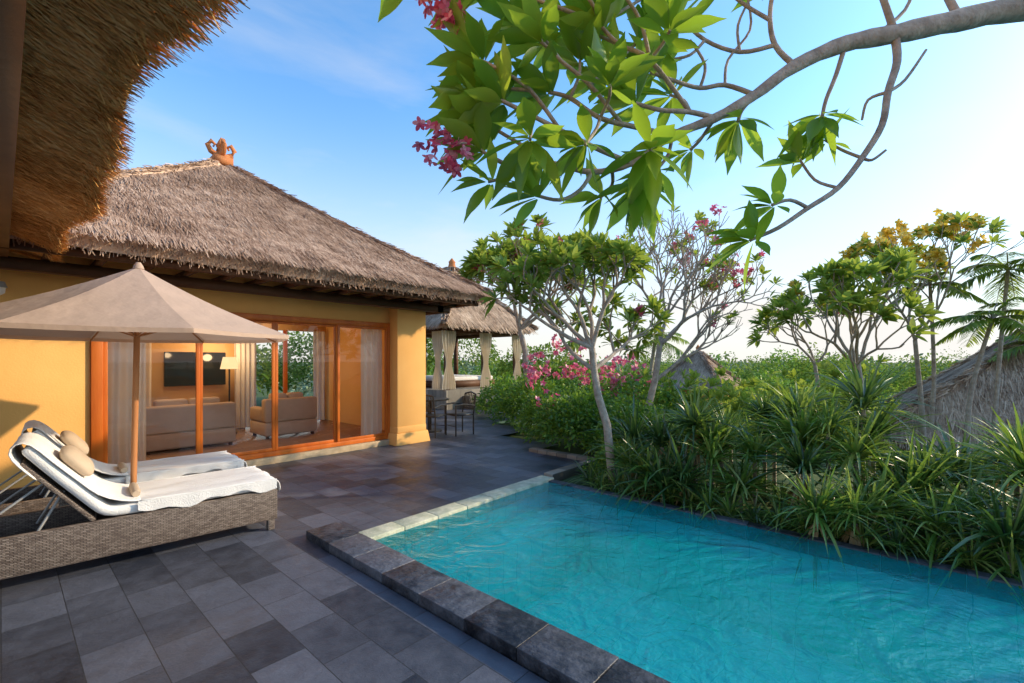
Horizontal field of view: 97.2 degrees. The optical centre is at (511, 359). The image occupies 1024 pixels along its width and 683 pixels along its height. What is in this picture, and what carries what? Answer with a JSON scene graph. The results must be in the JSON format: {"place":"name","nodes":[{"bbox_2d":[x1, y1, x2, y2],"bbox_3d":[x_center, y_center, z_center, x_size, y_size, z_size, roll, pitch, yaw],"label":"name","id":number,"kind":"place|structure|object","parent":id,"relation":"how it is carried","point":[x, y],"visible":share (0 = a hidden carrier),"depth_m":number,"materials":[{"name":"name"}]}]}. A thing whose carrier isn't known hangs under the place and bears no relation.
{"place":"outdoors","nodes":[
{"label":"outdoors","id":0,"kind":"place"},
{"bbox_2d":[0,0,249,263],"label":"thatched wing","id":1,"kind":"structure","parent":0,"point":[71,71],"depth_m":1.87,"materials":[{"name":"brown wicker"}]},
{"bbox_2d":[0,408,580,682],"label":"stone terrace","id":2,"kind":"structure","parent":0,"point":[285,600],"depth_m":2.99,"materials":[{"name":"stone"}]},
{"bbox_2d":[0,420,246,515],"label":"sun lounger","id":3,"kind":"object","parent":2,"relation":"on","point":[119,472],"visible":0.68,"depth_m":4.42,"materials":[{"name":"fabric"}]},
{"bbox_2d":[0,432,279,579],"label":"sun lounger","id":4,"kind":"object","parent":2,"relation":"on","point":[96,517],"visible":1,"depth_m":3.56,"materials":[{"name":"wicker"}]},
{"bbox_2d":[0,262,288,482],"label":"patio umbrella","id":5,"kind":"object","parent":2,"relation":"on","point":[137,304],"visible":0.94,"depth_m":3.72,"materials":[{"name":"fabric"}]},
{"bbox_2d":[0,138,492,489],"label":"thatched villa","id":6,"kind":"object","parent":2,"relation":"on","point":[218,228],"visible":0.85,"depth_m":6.87,"materials":[{"name":"paint"}]},
{"bbox_2d":[0,281,7,294],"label":"wall lamp","id":7,"kind":"object","parent":6,"relation":"attached to","point":[3,286],"visible":1,"depth_m":4.82,"materials":[{"name":"grey metal"}]},
{"bbox_2d":[146,397,235,454],"bbox_3d":[-5.583,1.070,7.728,0.800,0.840,1.300,0,0,41],"label":"sofa","id":8,"kind":"object","parent":6,"relation":"on","point":[170,423],"visible":0.84,"depth_m":7.42,"materials":[{"name":"fabric"}]},
{"bbox_2d":[164,352,225,386],"bbox_3d":[-6.457,0.180,9.200,0.138,0.680,1.050,0,0,41],"label":"television","id":9,"kind":"object","parent":6,"relation":"attached to","point":[179,368],"visible":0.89,"depth_m":9.08,"materials":[{"name":"metal"}]},
{"bbox_2d":[220,357,238,433],"bbox_3d":[-5.705,0.715,9.102,0.320,1.550,0.320,0,0,41],"label":"floor lamp","id":10,"kind":"object","parent":6,"relation":"on","point":[228,363],"visible":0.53,"depth_m":9.02,"materials":[{"name":"fabric"}]},
{"bbox_2d":[250,392,316,438],"bbox_3d":[-4.567,1.070,9.031,0.800,0.840,1.000,0,0,41],"label":"sofa","id":11,"kind":"object","parent":6,"relation":"on","point":[297,412],"visible":0.89,"depth_m":8.77,"materials":[{"name":"fabric"}]},
{"bbox_2d":[426,394,446,437],"bbox_3d":[-1.707,1.143,9.452,0.471,0.915,0.561,0,0,21],"label":"patio chair","id":12,"kind":"object","parent":2,"relation":"on","point":[432,415],"visible":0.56,"depth_m":9.39,"materials":[{"name":"metal"}]},
{"bbox_2d":[426,397,448,432],"bbox_3d":[-1.839,1.235,10.158,0.838,0.730,0.838,0,0,41],"label":"patio table","id":13,"kind":"object","parent":2,"relation":"on","point":[431,430],"visible":0.57,"depth_m":10.13,"materials":[{"name":"metal"}]},
{"bbox_2d":[444,391,476,436],"bbox_3d":[-1.104,1.143,9.770,0.561,0.915,0.471,0,0,-39],"label":"patio chair","id":14,"kind":"object","parent":2,"relation":"on","point":[456,413],"visible":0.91,"depth_m":9.74,"materials":[{"name":"metal"}]},
{"bbox_2d":[426,258,538,410],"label":"garden pavilion","id":15,"kind":"structure","parent":2,"relation":"on","point":[445,332],"depth_m":15.45,"materials":[{"name":"plant"}]},
{"bbox_2d":[306,475,1023,682],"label":"swimming pool","id":16,"kind":"structure","parent":2,"relation":"in","point":[549,579],"depth_m":4.08,"materials":[{"name":"liquid"}]},
{"bbox_2d":[118,0,1023,362],"label":"sky","id":17,"kind":"structure","parent":0,"point":[317,100],"materials":[{"name":"blue"}]},
{"bbox_2d":[256,362,1021,578],"bbox_3d":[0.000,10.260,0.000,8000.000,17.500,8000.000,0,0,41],"label":"ground","id":18,"kind":"structure","parent":0,"point":[260,397],"depth_m":6.27,"materials":[{"name":"green plant"}]},
{"bbox_2d":[256,331,607,396],"bbox_3d":[-4.241,-0.464,18.902,15.599,3.967,11.515,0,0,-16],"label":"background foliage","id":19,"kind":"object","parent":18,"relation":"on","point":[264,372],"visible":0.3,"depth_m":16.80,"materials":[{"name":"green plant"}]},
{"bbox_2d":[457,212,612,403],"bbox_3d":[0.608,-1.043,11.801,3.877,4.859,3.483,0,0,7],"label":"frangipani tree","id":20,"kind":"object","parent":18,"relation":"on","point":[476,262],"visible":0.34,"depth_m":11.41,"materials":[{"name":"green plant"}]},
{"bbox_2d":[529,447,598,480],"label":"garden kerb","id":21,"kind":"structure","parent":18,"relation":"on","point":[563,473],"depth_m":6.70,"materials":[{"name":"stone"}]},
{"bbox_2d":[478,228,674,487],"bbox_3d":[1.002,-0.065,6.162,2.167,3.567,2.834,0,0,41],"label":"frangipani tree","id":22,"kind":"object","parent":18,"relation":"on","point":[592,252],"visible":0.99,"depth_m":5.88,"materials":[{"name":"green plant"}]},
{"bbox_2d":[471,365,709,483],"bbox_3d":[1.899,0.914,10.432,4.584,1.628,8.559,0,0,-16],"label":"garden hedge","id":23,"kind":"object","parent":18,"relation":"on","point":[575,407],"visible":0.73,"depth_m":8.28,"materials":[{"name":"green plant"}]},
{"bbox_2d":[521,333,650,409],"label":"bougainvillea blossoms","id":24,"kind":"object","parent":23,"relation":"attached to","point":[535,375],"visible":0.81,"depth_m":9.71,"materials":[{"name":"pink plant"}]},
{"bbox_2d":[265,351,958,396],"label":"valley trees","id":25,"kind":"object","parent":18,"relation":"on","point":[306,387],"visible":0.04,"depth_m":129.69,"materials":[{"name":"green plant"}]},
{"bbox_2d":[427,342,969,395],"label":"distant trees","id":26,"kind":"object","parent":18,"relation":"on","point":[799,366],"visible":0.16,"depth_m":28.34,"materials":[{"name":"green plant"}]},
{"bbox_2d":[657,345,739,406],"bbox_3d":[7.840,2.225,18.989,3.190,5.750,3.182,0,0,41],"label":"thatched hut","id":27,"kind":"object","parent":18,"relation":"on","point":[703,363],"visible":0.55,"depth_m":18.49,"materials":[{"name":"paint"}]},
{"bbox_2d":[616,204,784,445],"bbox_3d":[2.860,-0.375,7.677,2.383,4.471,2.805,0,0,-5],"label":"frangipani tree","id":28,"kind":"object","parent":18,"relation":"on","point":[711,284],"visible":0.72,"depth_m":7.54,"materials":[{"name":"grey plant"}]},
{"bbox_2d":[378,0,1023,290],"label":"frangipani tree","id":29,"kind":"object","parent":18,"relation":"on","point":[474,90],"visible":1,"depth_m":2.18,"materials":[{"name":"green plant"}]},
{"bbox_2d":[600,352,909,456],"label":"broadleaf shrubs","id":30,"kind":"object","parent":18,"relation":"on","point":[729,389],"visible":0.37,"depth_m":8.22,"materials":[{"name":"green plant"}]},
{"bbox_2d":[561,447,1023,610],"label":"border grass","id":31,"kind":"structure","parent":18,"relation":"on","point":[899,545],"depth_m":4.20,"materials":[{"name":"green plant"}]},
{"bbox_2d":[562,346,1023,486],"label":"garden shrubs","id":32,"kind":"object","parent":18,"relation":"on","point":[761,384],"visible":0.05,"depth_m":12.25,"materials":[{"name":"green plant"}]},
{"bbox_2d":[575,392,1023,556],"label":"cordyline plants","id":33,"kind":"object","parent":18,"relation":"on","point":[801,462],"visible":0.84,"depth_m":4.58,"materials":[{"name":"green plant"}]},
{"bbox_2d":[747,292,855,449],"bbox_3d":[6.153,0.408,9.696,1.966,3.823,1.665,0,0,41],"label":"frangipani tree","id":34,"kind":"object","parent":18,"relation":"on","point":[765,313],"visible":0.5,"depth_m":9.76,"materials":[{"name":"green plant"}]},
{"bbox_2d":[586,417,1023,593],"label":"cordyline plants","id":35,"kind":"object","parent":18,"relation":"on","point":[651,464],"visible":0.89,"depth_m":4.05,"materials":[{"name":"green plant"}]},
{"bbox_2d":[649,382,1023,542],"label":"cordyline plants","id":36,"kind":"object","parent":18,"relation":"on","point":[806,422],"visible":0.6,"depth_m":4.74,"materials":[{"name":"green plant"}]},
{"bbox_2d":[662,350,1023,521],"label":"cordyline plants","id":37,"kind":"object","parent":18,"relation":"on","point":[863,397],"visible":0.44,"depth_m":5.00,"materials":[{"name":"green plant"}]},
{"bbox_2d":[769,243,944,470],"bbox_3d":[5.478,0.000,7.288,2.199,3.670,2.947,0,0,41],"label":"frangipani tree","id":38,"kind":"object","parent":18,"relation":"on","point":[836,285],"visible":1,"depth_m":6.84,"materials":[{"name":"green plant"}]},
{"bbox_2d":[838,208,1023,448],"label":"frangipani tree","id":39,"kind":"object","parent":18,"relation":"on","point":[941,228],"visible":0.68,"depth_m":7.96,"materials":[{"name":"green plant"}]},
{"bbox_2d":[888,266,988,426],"bbox_3d":[8.151,0.299,8.728,1.104,4.158,1.523,0,0,-37],"label":"palm tree","id":40,"kind":"object","parent":18,"relation":"on","point":[931,284],"visible":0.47,"depth_m":8.73,"materials":[{"name":"green plant"}]},
{"bbox_2d":[859,329,1023,463],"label":"thatched house","id":41,"kind":"structure","parent":18,"relation":"on","point":[953,382],"depth_m":8.95,"materials":[{"name":"paint"}]},
{"bbox_2d":[926,297,1023,460],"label":"palm tree","id":42,"kind":"object","parent":18,"relation":"on","point":[1003,319],"visible":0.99,"depth_m":7.62,"materials":[{"name":"green plant"}]},
{"bbox_2d":[944,251,1023,469],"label":"palm tree","id":43,"kind":"object","parent":18,"relation":"on","point":[1007,279],"visible":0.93,"depth_m":8.21,"materials":[{"name":"green plant"}]},
{"bbox_2d":[987,335,1023,362],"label":"palm tree","id":44,"kind":"object","parent":18,"relation":"on","point":[1007,353],"visible":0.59,"depth_m":9.15,"materials":[{"name":"green plant"}]},
{"bbox_2d":[625,327,691,383],"bbox_3d":[5.256,1.089,15.996,2.103,4.531,2.395,0,0,-6],"label":"palm tree","id":45,"kind":"object","parent":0,"point":[668,345],"visible":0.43,"depth_m":15.88,"materials":[{"name":"green plant"}]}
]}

